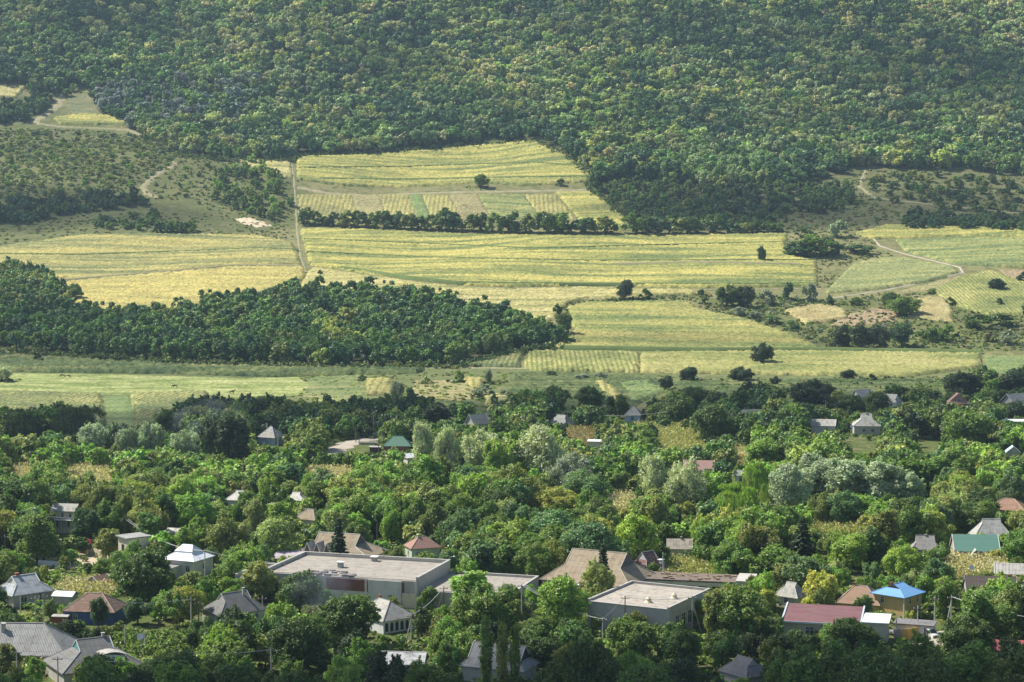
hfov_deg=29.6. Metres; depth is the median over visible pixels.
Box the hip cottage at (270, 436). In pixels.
[257,423,283,445]
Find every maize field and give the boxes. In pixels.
[0,85,25,98]
[0,233,301,278]
[0,390,107,426]
[53,113,125,125]
[62,265,305,308]
[102,395,134,428]
[130,390,209,426]
[234,158,292,177]
[296,140,589,187]
[297,194,355,219]
[299,227,819,287]
[301,267,710,322]
[316,397,491,420]
[352,194,383,219]
[364,377,393,394]
[379,194,416,219]
[408,194,430,217]
[422,194,461,218]
[449,194,489,219]
[463,376,485,386]
[469,351,523,367]
[478,194,536,218]
[484,393,510,411]
[524,194,575,218]
[524,349,640,372]
[556,191,624,229]
[556,300,818,351]
[595,380,627,399]
[621,380,665,400]
[640,350,982,376]
[784,304,847,323]
[823,257,957,293]
[855,224,1023,239]
[896,236,1023,267]
[898,276,959,291]
[906,296,954,321]
[930,270,1023,315]
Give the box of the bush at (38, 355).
[33,353,43,359]
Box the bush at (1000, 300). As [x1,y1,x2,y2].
[996,297,1003,303]
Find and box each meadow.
[0,373,309,397]
[66,93,98,113]
[301,375,368,398]
[412,380,477,400]
[675,377,981,406]
[983,355,1023,372]
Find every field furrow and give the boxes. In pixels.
[0,247,298,254]
[59,264,298,280]
[299,161,586,167]
[303,238,783,248]
[307,250,815,260]
[320,175,588,179]
[340,266,816,285]
[560,345,981,354]
[614,261,799,264]
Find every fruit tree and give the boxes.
[0,643,22,672]
[5,605,17,615]
[5,665,33,681]
[11,550,26,572]
[19,567,42,578]
[22,655,31,668]
[22,675,40,681]
[24,656,46,681]
[26,554,34,567]
[28,569,42,581]
[39,565,48,576]
[42,598,59,619]
[52,619,83,638]
[58,555,69,567]
[72,655,88,681]
[74,619,85,634]
[81,625,105,637]
[83,563,92,575]
[91,559,111,574]
[98,625,109,635]
[109,550,123,570]
[115,656,137,681]
[151,589,168,618]
[161,589,187,622]
[165,571,175,587]
[168,579,187,589]
[177,571,198,586]
[181,628,200,646]
[188,618,199,631]
[192,576,219,605]
[193,571,202,582]
[194,575,213,591]
[203,615,212,626]
[205,545,218,566]
[213,576,242,597]
[217,585,240,596]
[229,655,255,674]
[236,611,257,640]
[239,584,256,598]
[252,616,276,641]
[252,632,276,670]
[253,668,275,681]
[256,544,268,560]
[257,542,274,562]
[269,581,282,600]
[269,615,284,630]
[277,554,294,561]
[279,659,303,675]
[301,605,309,613]
[303,606,319,614]
[309,673,329,681]
[318,589,332,603]
[323,653,363,681]
[328,633,340,647]
[328,645,347,665]
[333,627,366,655]
[343,593,361,597]
[345,636,375,669]
[360,665,367,678]
[373,641,388,650]
[382,546,398,555]
[389,596,399,604]
[410,606,432,636]
[416,586,438,608]
[426,629,458,663]
[428,613,449,638]
[432,642,466,673]
[436,605,450,615]
[439,550,457,568]
[445,672,460,681]
[446,671,463,681]
[447,549,461,567]
[452,630,481,659]
[453,556,481,573]
[457,617,469,628]
[467,623,480,639]
[478,620,499,642]
[495,674,524,681]
[497,583,524,606]
[499,618,507,635]
[501,596,516,605]
[506,605,524,628]
[524,584,539,612]
[541,629,563,660]
[548,616,557,632]
[551,640,575,660]
[558,617,570,626]
[570,633,596,644]
[590,615,601,631]
[590,640,610,652]
[617,508,634,520]
[629,610,647,623]
[631,548,640,558]
[642,657,655,665]
[645,652,659,663]
[647,562,659,571]
[651,622,670,650]
[652,541,670,560]
[654,648,666,662]
[656,619,684,647]
[663,627,699,650]
[679,501,695,514]
[689,667,700,680]
[692,632,704,646]
[693,599,705,625]
[700,628,737,665]
[705,631,717,656]
[711,631,743,669]
[715,676,725,681]
[731,676,750,681]
[735,632,764,657]
[745,574,758,591]
[751,657,760,664]
[754,592,771,618]
[754,616,764,636]
[755,588,777,608]
[757,639,778,661]
[759,656,775,681]
[760,611,773,616]
[760,616,784,638]
[785,628,802,639]
[798,633,822,656]
[811,587,835,604]
[812,553,821,559]
[818,557,830,573]
[819,622,832,641]
[828,559,842,568]
[830,566,844,590]
[839,558,850,570]
[839,567,851,590]
[850,594,874,613]
[859,575,881,589]
[862,561,882,579]
[876,574,887,587]
[882,575,901,587]
[885,538,907,553]
[891,574,911,584]
[895,575,909,585]
[904,609,916,618]
[906,568,917,585]
[911,575,920,586]
[915,574,935,603]
[919,557,956,589]
[926,551,942,574]
[926,580,961,619]
[932,541,949,562]
[934,575,955,584]
[934,579,958,607]
[956,587,964,607]
[967,585,978,590]
[977,570,993,575]
[985,646,995,655]
[995,570,1004,575]
[1008,556,1023,562]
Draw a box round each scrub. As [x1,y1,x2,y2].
[0,127,176,198]
[0,212,292,242]
[145,155,294,227]
[233,370,681,415]
[556,295,709,318]
[667,375,999,394]
[704,292,1023,350]
[769,169,1023,233]
[784,234,892,287]
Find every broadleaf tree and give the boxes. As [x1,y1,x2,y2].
[0,491,17,511]
[0,507,14,548]
[0,507,17,547]
[0,549,22,574]
[0,554,18,584]
[0,587,7,609]
[0,606,24,621]
[0,674,13,681]
[14,511,61,561]
[15,501,48,518]
[17,477,25,484]
[20,465,56,484]
[22,466,43,482]
[24,476,53,506]
[37,504,55,523]
[46,479,75,503]
[67,283,83,297]
[69,474,91,505]
[70,507,98,540]
[73,652,121,680]
[76,655,121,681]
[78,478,119,505]
[78,655,119,681]
[81,500,90,509]
[86,479,122,528]
[95,497,126,534]
[107,538,146,585]
[110,484,142,518]
[111,475,132,486]
[111,544,172,604]
[115,487,147,533]
[121,478,160,496]
[122,666,154,681]
[123,470,158,488]
[126,498,160,532]
[134,485,164,510]
[134,504,170,530]
[138,646,183,681]
[147,469,170,489]
[152,407,184,432]
[152,486,182,529]
[152,660,195,681]
[154,471,168,485]
[155,483,169,491]
[166,475,201,496]
[169,473,194,484]
[169,585,208,620]
[173,491,213,527]
[174,520,204,548]
[181,647,203,665]
[181,668,207,681]
[188,466,215,485]
[193,475,227,500]
[197,414,226,456]
[198,617,256,661]
[199,515,253,553]
[199,653,237,681]
[200,622,241,660]
[204,502,220,526]
[209,498,230,523]
[210,556,239,581]
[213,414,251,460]
[214,660,257,681]
[216,603,246,621]
[221,541,248,561]
[225,546,268,569]
[230,490,252,523]
[240,542,255,560]
[240,559,278,600]
[241,496,266,532]
[256,476,280,504]
[256,515,305,553]
[261,614,334,671]
[264,600,297,620]
[271,514,291,535]
[271,667,312,681]
[274,568,324,612]
[301,471,315,493]
[301,613,328,658]
[302,479,329,510]
[314,502,332,522]
[315,594,381,640]
[320,508,351,529]
[321,474,365,504]
[326,664,360,681]
[332,497,360,513]
[340,491,378,529]
[344,521,373,543]
[346,461,389,483]
[350,492,378,504]
[359,458,383,470]
[362,645,409,681]
[364,481,398,493]
[372,493,402,538]
[374,458,402,475]
[376,474,395,489]
[377,490,393,498]
[379,503,402,543]
[386,544,406,556]
[392,496,413,535]
[397,471,421,492]
[399,467,421,482]
[401,495,428,530]
[401,655,447,681]
[402,491,421,499]
[407,467,446,486]
[418,500,450,536]
[421,401,451,423]
[430,454,458,482]
[432,613,465,639]
[436,512,469,546]
[440,490,451,506]
[442,491,476,519]
[443,482,461,497]
[445,472,461,487]
[448,581,519,626]
[449,491,479,509]
[453,527,477,550]
[456,460,490,473]
[456,507,483,529]
[457,471,490,498]
[474,173,490,186]
[474,486,501,508]
[474,528,499,542]
[477,499,500,520]
[477,511,504,530]
[478,523,486,532]
[479,488,511,506]
[480,464,498,474]
[480,475,529,495]
[484,462,543,493]
[485,517,508,539]
[489,497,517,515]
[489,532,510,565]
[493,485,527,506]
[494,516,530,543]
[503,514,521,532]
[508,629,557,670]
[509,541,558,577]
[512,503,538,521]
[516,531,538,545]
[520,613,554,652]
[525,523,564,545]
[526,506,571,534]
[527,486,577,512]
[530,483,547,506]
[533,474,553,488]
[533,656,569,681]
[537,572,591,622]
[538,521,563,533]
[542,535,567,568]
[554,618,593,646]
[555,314,572,330]
[558,517,626,560]
[558,527,577,547]
[560,636,614,681]
[561,518,583,530]
[562,467,610,498]
[573,385,605,407]
[575,487,602,508]
[576,580,588,589]
[578,496,617,516]
[579,555,615,606]
[580,511,614,536]
[583,645,593,669]
[586,504,621,525]
[588,650,625,681]
[602,394,629,417]
[603,613,657,658]
[611,537,632,556]
[612,648,646,670]
[613,526,622,542]
[615,278,633,298]
[615,508,661,560]
[615,662,674,681]
[636,494,669,524]
[641,496,678,524]
[644,659,672,675]
[650,391,694,423]
[658,375,673,387]
[659,626,702,665]
[668,655,712,681]
[677,385,710,404]
[679,366,697,379]
[689,516,712,537]
[690,401,736,439]
[696,472,713,500]
[703,583,740,610]
[710,538,755,574]
[710,539,740,570]
[712,504,732,519]
[713,503,739,521]
[713,587,765,644]
[715,284,737,305]
[717,505,778,539]
[719,520,756,552]
[721,581,749,597]
[727,365,754,380]
[729,513,738,523]
[733,286,756,306]
[735,505,750,515]
[735,519,782,554]
[743,504,786,547]
[744,436,781,463]
[748,568,776,605]
[749,341,774,361]
[750,539,762,552]
[756,246,765,258]
[758,499,792,525]
[764,642,838,681]
[774,550,797,566]
[775,514,788,549]
[778,505,798,526]
[781,552,832,591]
[789,378,836,404]
[801,569,838,603]
[807,490,834,522]
[819,617,883,654]
[819,639,857,678]
[822,528,846,560]
[824,490,864,522]
[827,531,870,566]
[830,323,852,346]
[838,394,862,411]
[840,369,856,378]
[845,640,916,681]
[849,324,872,347]
[854,525,885,566]
[862,525,888,565]
[863,390,891,411]
[870,324,891,347]
[880,491,897,501]
[880,543,925,577]
[881,292,897,304]
[884,295,923,314]
[887,494,926,512]
[889,322,913,345]
[889,628,944,669]
[895,501,936,543]
[904,655,964,681]
[918,497,955,533]
[919,502,946,527]
[922,509,956,544]
[929,474,950,486]
[930,479,952,495]
[936,611,996,651]
[938,484,970,506]
[941,406,994,441]
[942,370,984,396]
[946,474,974,486]
[946,478,996,497]
[949,470,979,484]
[949,506,965,533]
[960,500,988,530]
[964,498,996,533]
[968,486,991,502]
[975,466,1001,498]
[975,656,1023,681]
[980,464,1002,486]
[981,575,1007,588]
[981,584,1002,598]
[981,649,999,662]
[986,602,1023,639]
[988,278,1006,288]
[988,582,1023,632]
[996,467,1023,502]
[998,577,1018,591]
[999,527,1023,560]
[1000,367,1023,390]
[1001,581,1023,638]
[1005,509,1023,531]
[1008,642,1023,681]
[1016,523,1023,530]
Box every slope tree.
[588,180,600,186]
[598,186,606,192]
[608,179,617,185]
[610,188,618,195]
[610,196,620,203]
[617,184,627,190]
[618,178,630,183]
[624,201,633,207]
[626,195,635,201]
[627,185,635,190]
[629,180,640,189]
[631,204,641,210]
[632,175,642,181]
[635,195,642,202]
[640,198,649,206]
[641,190,649,196]
[642,183,649,191]
[647,186,658,192]
[650,194,658,201]
[653,212,664,217]
[656,184,664,191]
[658,194,667,199]
[667,192,673,197]
[668,182,676,188]
[669,178,679,183]
[671,187,677,195]
[675,189,684,197]
[682,198,694,204]
[685,180,692,189]
[692,213,703,219]
[699,193,708,198]
[702,185,712,193]
[713,182,721,187]
[725,180,734,190]
[727,187,740,192]
[728,205,738,213]
[747,185,755,191]
[750,181,759,188]
[751,189,761,194]
[752,194,763,203]
[764,215,776,220]
[765,183,772,188]
[766,191,773,196]
[766,196,775,203]
[767,202,777,210]
[774,187,782,192]
[776,179,785,186]
[776,193,783,200]
[781,195,788,201]
[781,202,790,208]
[783,185,792,194]
[785,194,794,201]
[789,198,799,205]
[794,187,803,197]
[796,202,804,210]
[797,181,804,186]
[798,195,806,202]
[800,186,810,193]
[804,181,814,187]
[804,202,815,211]
[813,206,825,213]
[818,192,825,197]
[823,180,830,188]
[825,189,836,196]
[827,185,837,192]
[828,195,840,202]
[828,202,839,210]
[830,178,840,187]
[835,199,845,208]
[841,184,851,191]
[843,196,853,203]
[844,191,854,202]
[852,199,864,203]
[868,176,877,184]
[870,183,879,190]
[875,174,886,181]
[886,181,896,188]
[886,189,893,195]
[889,195,899,202]
[890,170,897,176]
[895,172,903,179]
[901,191,913,198]
[903,183,913,188]
[904,175,912,181]
[906,169,916,175]
[913,173,923,179]
[913,184,924,192]
[918,195,928,200]
[921,182,930,187]
[924,176,934,181]
[926,191,936,197]
[932,196,943,202]
[933,170,943,176]
[934,184,945,192]
[935,202,945,207]
[943,178,951,186]
[944,189,957,196]
[951,195,965,202]
[951,202,963,209]
[953,179,963,187]
[958,193,968,197]
[962,173,975,178]
[967,188,976,197]
[967,198,978,205]
[968,197,979,206]
[971,205,984,210]
[974,176,983,182]
[975,185,987,193]
[979,179,988,186]
[983,200,997,208]
[986,195,994,199]
[987,174,996,182]
[998,188,1010,192]
[1000,176,1009,182]
[1000,193,1008,200]
[1000,201,1010,209]
[1005,179,1014,187]
[1007,183,1018,188]
[1008,203,1016,210]
[1011,196,1023,202]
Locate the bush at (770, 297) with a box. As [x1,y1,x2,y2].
[758,289,774,304]
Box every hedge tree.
[297,207,312,223]
[308,210,321,224]
[320,216,332,225]
[327,211,346,225]
[337,209,358,226]
[350,210,371,227]
[365,210,381,227]
[370,210,396,227]
[386,211,407,227]
[398,213,415,228]
[409,215,424,229]
[422,216,438,229]
[427,207,454,230]
[443,210,462,231]
[455,213,478,230]
[465,212,486,231]
[486,212,508,232]
[499,211,519,231]
[511,220,528,232]
[521,213,540,232]
[534,211,559,233]
[545,212,570,232]
[556,219,575,232]
[571,217,596,232]
[586,215,612,232]
[603,221,618,233]
[619,213,645,231]
[640,214,655,232]
[648,217,671,233]
[659,217,687,232]
[676,216,699,233]
[688,217,711,232]
[704,214,724,232]
[723,222,740,232]
[738,222,754,232]
[750,220,773,232]
[765,222,784,231]
[900,216,912,224]
[904,218,912,224]
[904,221,914,227]
[906,209,915,214]
[910,214,919,219]
[911,205,923,215]
[914,218,925,226]
[920,215,929,224]
[924,211,937,217]
[927,216,938,224]
[927,218,938,227]
[930,214,945,217]
[938,210,947,217]
[940,217,953,224]
[943,219,955,225]
[945,211,956,216]
[955,217,967,223]
[958,218,966,228]
[965,220,976,227]
[966,213,976,220]
[971,220,982,225]
[982,210,992,217]
[982,215,993,224]
[982,219,993,226]
[987,212,995,219]
[991,220,1000,228]
[995,210,1008,218]
[996,219,1009,229]
[997,214,1005,220]
[1003,220,1015,227]
[1006,214,1014,220]
[1013,214,1023,223]
[1016,220,1023,228]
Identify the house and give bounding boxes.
[0,572,54,607]
[0,622,77,667]
[42,632,141,681]
[50,503,81,532]
[62,592,125,624]
[115,532,151,551]
[165,544,215,578]
[202,587,266,621]
[297,531,384,555]
[365,595,414,633]
[382,651,428,672]
[403,534,441,557]
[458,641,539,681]
[465,413,488,425]
[550,414,575,426]
[587,439,601,446]
[587,580,709,631]
[633,550,668,571]
[666,537,692,556]
[683,460,714,471]
[717,654,762,681]
[734,470,744,481]
[782,602,891,645]
[836,582,880,612]
[851,389,871,400]
[852,412,880,434]
[870,581,925,617]
[884,393,902,407]
[946,392,969,406]
[949,534,1000,556]
[962,574,1016,591]
[967,518,1008,535]
[991,639,1023,651]
[996,498,1023,512]
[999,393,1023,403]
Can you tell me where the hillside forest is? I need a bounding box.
[0,0,1023,164]
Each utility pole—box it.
[52,655,62,681]
[124,625,125,646]
[186,598,194,619]
[201,550,205,576]
[266,649,275,670]
[406,613,415,643]
[436,585,447,612]
[517,583,525,611]
[598,617,606,639]
[621,596,629,615]
[662,554,664,571]
[688,595,701,631]
[930,597,938,620]
[947,595,955,619]
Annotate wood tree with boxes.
[0,316,3,331]
[0,330,11,345]
[1,317,20,331]
[7,328,30,347]
[14,331,30,349]
[26,323,42,344]
[28,311,50,323]
[30,331,50,350]
[31,326,48,345]
[33,321,46,331]
[35,313,54,329]
[45,328,68,350]
[47,330,60,348]
[52,322,67,336]
[54,316,72,332]
[55,316,76,331]
[61,326,81,343]
[68,335,81,349]
[69,316,85,330]
[70,331,90,354]
[76,313,92,326]
[78,331,102,354]
[82,324,92,333]
[86,318,104,326]
[92,321,113,333]
[95,328,117,352]
[95,335,116,353]
[97,312,115,321]
[103,316,121,326]
[109,336,132,355]
[111,323,128,336]
[117,324,135,340]
[117,332,133,339]
[120,315,134,323]
[125,337,149,356]
[126,338,147,356]
[130,328,144,339]
[131,321,150,335]
[137,311,159,324]
[139,330,159,342]
[142,335,153,353]
[146,324,155,334]
[149,311,164,326]
[149,338,161,355]
[150,315,170,325]
[152,334,170,355]
[153,320,170,333]
[154,326,162,334]
[160,329,175,341]
[160,335,179,358]
[160,341,180,359]
[162,322,180,335]
[170,316,182,323]
[173,333,192,347]
[174,323,187,335]
[175,311,191,323]
[178,337,196,359]
[180,332,200,357]
[181,327,194,333]
[183,315,192,329]
[190,315,213,330]
[192,338,212,358]
[193,330,203,335]
[196,332,211,340]
[198,319,216,328]
[198,339,222,360]
[203,324,218,332]
[204,313,219,325]
[208,330,221,338]
[211,332,227,345]
[215,316,230,330]
[218,340,235,358]
[219,343,242,359]
[221,326,235,333]
[221,330,237,346]
[226,330,239,344]
[227,331,244,345]
[232,316,249,327]
[236,338,248,358]
[239,322,256,331]
[240,335,256,356]
[242,328,258,334]
[242,333,259,361]
[247,340,269,362]
[249,311,262,325]
[252,312,271,325]
[254,321,275,327]
[254,322,269,332]
[258,324,275,337]
[258,336,272,359]
[264,335,281,352]
[266,327,281,340]
[268,340,292,364]
[270,342,283,362]
[271,335,288,352]
[273,317,280,327]
[274,318,294,334]
[276,331,298,340]
[277,324,292,339]
[287,312,303,324]
[289,339,305,352]
[289,344,303,362]
[292,326,307,341]
[293,321,306,331]
[299,335,314,343]
[299,337,317,357]
[303,319,312,333]
[303,344,321,363]
[306,322,320,334]
[308,332,324,337]
[311,323,325,333]
[311,347,330,364]
[312,317,336,324]
[315,334,335,350]
[316,312,331,323]
[317,335,338,364]
[320,325,333,334]
[323,319,334,327]
[326,327,341,336]
[328,341,352,365]
[330,315,343,322]
[334,319,349,325]
[335,321,347,331]
[335,335,346,344]
[337,327,359,337]
[337,344,349,362]
[341,338,358,360]
[346,317,359,326]
[346,324,364,333]
[348,324,359,331]
[351,332,362,356]
[352,341,373,362]
[354,331,365,341]
[354,341,374,361]
[359,326,368,332]
[360,315,376,327]
[364,327,378,335]
[365,327,382,341]
[366,333,388,343]
[368,313,383,327]
[368,348,389,365]
[373,323,384,332]
[374,342,390,357]
[376,334,396,357]
[381,315,399,328]
[382,324,399,333]
[384,328,397,336]
[389,341,414,363]
[390,316,413,328]
[390,333,404,352]
[393,339,409,352]
[394,345,417,362]
[396,330,417,340]
[397,323,410,333]
[402,328,412,333]
[405,337,422,349]
[413,321,426,330]
[415,348,439,364]
[417,313,439,325]
[418,329,436,336]
[418,340,439,363]
[422,333,441,352]
[425,317,442,333]
[427,313,446,331]
[436,340,454,361]
[440,322,454,332]
[440,333,455,341]
[441,330,464,336]
[442,316,457,327]
[442,324,461,337]
[442,341,464,363]
[446,334,456,341]
[449,334,465,343]
[454,324,475,337]
[455,319,473,333]
[457,314,471,322]
[457,336,474,360]
[465,330,487,345]
[470,313,482,331]
[470,322,483,332]
[471,335,484,353]
[478,319,500,333]
[482,325,501,332]
[482,333,503,354]
[483,335,500,353]
[489,328,513,348]
[491,314,511,328]
[496,332,514,348]
[502,328,520,347]
[504,311,520,325]
[509,318,521,325]
[512,323,521,331]
[516,325,531,344]
[517,310,537,325]
[518,328,541,345]
[521,316,540,328]
[532,325,549,344]
[536,314,546,324]
[540,322,556,339]
[550,324,568,342]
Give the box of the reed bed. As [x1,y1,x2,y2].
[0,352,424,376]
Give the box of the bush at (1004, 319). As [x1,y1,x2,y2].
[985,312,1014,326]
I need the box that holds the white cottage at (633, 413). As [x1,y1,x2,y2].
[624,405,641,421]
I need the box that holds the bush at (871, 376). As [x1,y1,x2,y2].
[866,373,876,379]
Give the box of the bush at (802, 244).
[794,236,818,255]
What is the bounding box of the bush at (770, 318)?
[764,315,781,322]
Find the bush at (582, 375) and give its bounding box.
[574,373,588,378]
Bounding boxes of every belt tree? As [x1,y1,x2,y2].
[0,203,10,211]
[0,210,8,221]
[4,194,12,202]
[7,199,18,204]
[19,214,33,223]
[23,203,36,212]
[24,195,32,203]
[31,197,42,206]
[37,197,49,204]
[38,206,51,217]
[56,192,65,201]
[59,207,70,213]
[61,201,71,207]
[66,195,78,200]
[66,196,73,203]
[67,204,77,212]
[72,202,87,209]
[79,191,89,199]
[81,206,89,212]
[83,192,91,203]
[87,187,98,193]
[87,202,98,210]
[92,218,100,226]
[97,190,107,196]
[98,199,108,208]
[98,213,107,221]
[98,220,109,227]
[104,221,116,228]
[105,189,114,196]
[108,217,116,222]
[110,197,121,209]
[115,193,126,203]
[120,217,127,225]
[121,196,132,205]
[121,222,129,228]
[126,210,137,218]
[128,191,136,203]
[128,221,136,227]
[129,185,139,196]
[135,223,143,229]
[136,196,150,203]
[137,195,145,204]
[137,217,144,223]
[142,219,148,225]
[146,211,154,218]
[148,216,156,223]
[152,209,160,215]
[153,220,165,232]
[162,223,172,233]
[167,221,178,231]
[178,221,189,230]
[179,224,187,233]
[187,219,196,228]
[189,220,196,231]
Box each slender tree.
[0,477,19,486]
[0,480,36,506]
[0,551,30,567]
[7,513,55,550]
[14,505,39,517]
[39,471,56,482]
[45,473,78,501]
[77,470,95,484]
[89,596,109,626]
[93,528,119,558]
[123,597,153,624]
[135,510,161,537]
[151,650,203,681]
[161,459,185,473]
[168,467,183,477]
[197,481,222,499]
[202,468,223,486]
[204,492,221,503]
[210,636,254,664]
[219,471,243,497]
[239,489,267,512]
[266,501,294,518]
[274,462,307,485]
[281,480,303,496]
[311,466,334,481]
[320,503,344,523]
[326,485,361,505]
[345,511,371,530]
[353,486,380,496]
[360,493,390,533]
[370,473,399,488]
[377,469,399,476]
[393,481,420,492]
[395,489,417,498]
[397,462,414,473]
[406,487,451,499]
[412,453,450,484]
[414,550,437,558]
[415,479,443,506]
[433,516,475,536]
[443,506,462,521]
[448,570,488,609]
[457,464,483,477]
[458,533,486,570]
[460,538,498,572]
[482,437,504,472]
[485,521,507,537]
[487,539,525,573]
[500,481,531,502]
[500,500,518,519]
[503,438,526,469]
[566,507,595,523]
[572,528,607,549]
[603,469,631,493]
[626,494,651,509]
[630,668,686,681]
[691,519,725,562]
[702,589,727,635]
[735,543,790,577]
[765,632,818,661]
[771,563,790,590]
[781,652,833,681]
[788,523,817,546]
[855,514,872,530]
[857,495,877,518]
[864,498,897,515]
[869,504,890,514]
[870,508,887,517]
[870,509,901,545]
[896,456,932,487]
[927,448,961,487]
[936,494,959,524]
[940,466,954,479]
[941,639,992,681]
[951,455,978,476]
[956,589,995,636]
[957,588,979,609]
[982,655,993,671]
[984,498,1001,513]
[996,635,1021,666]
[1002,465,1023,492]
[1008,459,1023,470]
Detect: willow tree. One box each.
[0,364,13,379]
[76,422,109,447]
[114,426,138,450]
[136,421,165,449]
[168,429,200,454]
[389,380,404,397]
[410,419,434,461]
[433,421,461,466]
[459,427,501,470]
[484,368,491,381]
[514,421,567,472]
[545,449,595,487]
[638,447,667,495]
[662,456,708,509]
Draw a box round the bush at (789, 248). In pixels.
[782,241,817,256]
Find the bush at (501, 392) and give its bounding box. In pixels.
[496,389,510,394]
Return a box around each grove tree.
[0,96,13,103]
[0,110,7,123]
[0,262,13,271]
[0,272,12,280]
[0,285,11,295]
[2,292,16,301]
[5,255,18,262]
[6,103,14,109]
[6,259,17,267]
[7,109,16,118]
[9,282,19,291]
[10,296,20,308]
[11,291,23,302]
[14,99,22,103]
[14,286,27,293]
[15,107,25,120]
[16,271,30,280]
[18,260,34,269]
[20,109,30,120]
[23,96,33,104]
[27,269,45,280]
[28,95,41,102]
[29,103,41,113]
[30,90,39,98]
[33,100,47,110]
[33,263,49,272]
[35,295,43,302]
[38,289,50,294]
[39,298,53,306]
[40,92,53,98]
[42,270,55,278]
[43,274,57,284]
[43,288,60,299]
[51,276,66,287]
[56,284,71,297]
[59,289,71,298]
[62,88,71,95]
[70,83,77,90]
[210,189,220,198]
[214,167,223,173]
[215,180,223,189]
[221,173,229,182]
[221,194,231,202]
[222,182,231,191]
[224,165,233,174]
[226,190,238,198]
[230,162,238,169]
[230,200,239,208]
[231,186,240,191]
[232,170,240,178]
[239,165,247,176]
[239,201,249,208]
[240,194,247,204]
[242,161,250,170]
[244,186,252,193]
[246,153,256,161]
[246,206,256,212]
[248,169,259,177]
[248,190,255,195]
[249,166,258,171]
[251,200,259,208]
[253,193,263,203]
[254,180,260,187]
[255,206,266,215]
[257,164,266,171]
[259,159,266,165]
[262,190,269,198]
[265,180,273,190]
[266,169,272,177]
[266,209,277,218]
[268,195,276,202]
[270,202,278,210]
[272,168,280,175]
[272,181,281,192]
[275,206,282,215]
[278,200,284,207]
[286,196,295,205]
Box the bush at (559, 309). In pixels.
[552,303,562,313]
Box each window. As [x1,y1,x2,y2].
[21,595,27,602]
[38,592,44,599]
[73,614,77,619]
[185,565,189,571]
[675,614,679,624]
[681,611,685,625]
[687,608,691,623]
[805,626,813,634]
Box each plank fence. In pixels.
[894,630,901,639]
[901,627,918,639]
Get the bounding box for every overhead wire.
[58,657,144,661]
[178,649,270,653]
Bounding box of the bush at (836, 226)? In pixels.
[828,219,847,236]
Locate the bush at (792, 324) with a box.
[781,320,799,329]
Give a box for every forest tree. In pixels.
[165,139,179,148]
[177,143,195,152]
[178,135,197,149]
[183,134,202,152]
[200,143,217,154]
[205,145,216,155]
[215,139,227,153]
[221,144,230,155]
[231,144,243,156]
[235,150,241,157]
[242,144,250,157]
[247,139,261,157]
[255,143,273,157]
[261,149,267,158]
[269,143,280,158]
[279,143,287,157]
[287,146,295,156]
[563,140,585,155]
[568,142,579,157]
[577,146,590,159]
[578,154,586,163]
[586,148,599,160]
[588,146,603,155]
[588,170,598,182]
[589,156,612,166]
[591,158,603,169]
[592,167,608,180]
[594,161,614,178]
[595,152,603,158]
[596,145,606,152]
[598,141,610,155]
[600,156,610,162]
[603,147,614,160]
[605,171,614,181]
[609,143,625,156]
[609,163,622,177]
[614,156,630,166]
[618,159,635,176]
[623,147,651,160]
[626,142,639,151]
[627,158,642,173]
[628,166,635,175]
[630,143,653,158]
[632,155,657,169]
[634,162,653,180]
[636,134,655,148]
[641,164,660,178]
[650,159,660,168]
[651,143,658,149]
[651,149,681,168]
[657,170,668,179]
[658,157,683,174]
[659,139,672,148]
[663,171,677,181]
[666,144,676,151]
[670,159,683,180]
[675,143,694,152]
[678,151,689,162]
[679,146,695,154]
[679,164,697,181]
[682,153,696,161]
[686,155,701,165]
[687,169,697,180]
[690,144,711,151]
[693,161,716,170]
[695,168,710,182]
[695,171,711,183]
[697,149,709,156]
[698,164,708,171]
[699,146,715,154]
[700,154,727,164]
[705,171,715,180]
[709,142,721,154]
[712,174,729,185]
[714,163,724,179]
[718,142,737,156]
[723,164,735,171]
[725,168,741,175]
[727,154,742,165]
[727,170,734,183]
[728,168,737,180]
[733,166,746,176]
[736,145,753,152]
[737,148,746,160]
[737,155,753,170]
[738,171,755,182]
[739,171,753,183]
[745,157,761,173]
[752,149,762,155]
[754,168,771,182]
[758,151,774,161]
[760,165,768,181]
[761,155,773,165]
[763,158,783,167]
[766,164,778,180]
[771,152,786,158]
[776,162,788,175]
[776,174,792,183]
[781,148,805,164]
[782,170,793,177]
[783,167,801,177]
[784,153,803,166]
[785,146,805,159]
[791,169,808,181]
[792,158,811,174]
[804,150,819,162]
[810,167,821,176]
[811,163,823,172]
[814,165,826,176]
[818,153,826,163]
[824,159,837,170]
[826,150,836,159]
[826,156,833,165]
[833,156,845,172]
[843,151,857,164]
[849,149,864,165]
[863,153,875,165]
[874,154,891,165]
[881,153,899,166]
[885,148,913,167]
[900,147,924,166]
[908,157,920,168]
[919,155,933,168]
[925,140,945,154]
[929,149,957,166]
[942,144,958,153]
[946,153,953,168]
[952,145,969,163]
[952,154,962,165]
[961,150,975,167]
[969,148,989,161]
[971,154,982,169]
[978,158,1001,169]
[982,150,992,159]
[986,144,994,153]
[993,153,1004,165]
[995,164,1006,174]
[1000,153,1015,171]
[1002,148,1011,155]
[1012,160,1020,170]
[1014,152,1022,161]
[1017,162,1023,175]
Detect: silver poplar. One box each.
[768,460,814,506]
[795,449,833,497]
[817,455,884,494]
[859,457,906,499]
[890,469,927,498]
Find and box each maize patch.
[10,460,30,476]
[20,656,45,671]
[52,573,117,595]
[63,461,119,482]
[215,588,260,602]
[304,463,352,477]
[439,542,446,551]
[566,424,595,443]
[606,488,636,509]
[633,420,739,462]
[657,552,715,573]
[734,442,749,464]
[810,518,857,535]
[927,549,1008,578]
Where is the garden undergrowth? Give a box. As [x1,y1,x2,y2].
[1,390,1023,681]
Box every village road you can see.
[31,551,110,569]
[326,437,377,453]
[892,630,944,645]

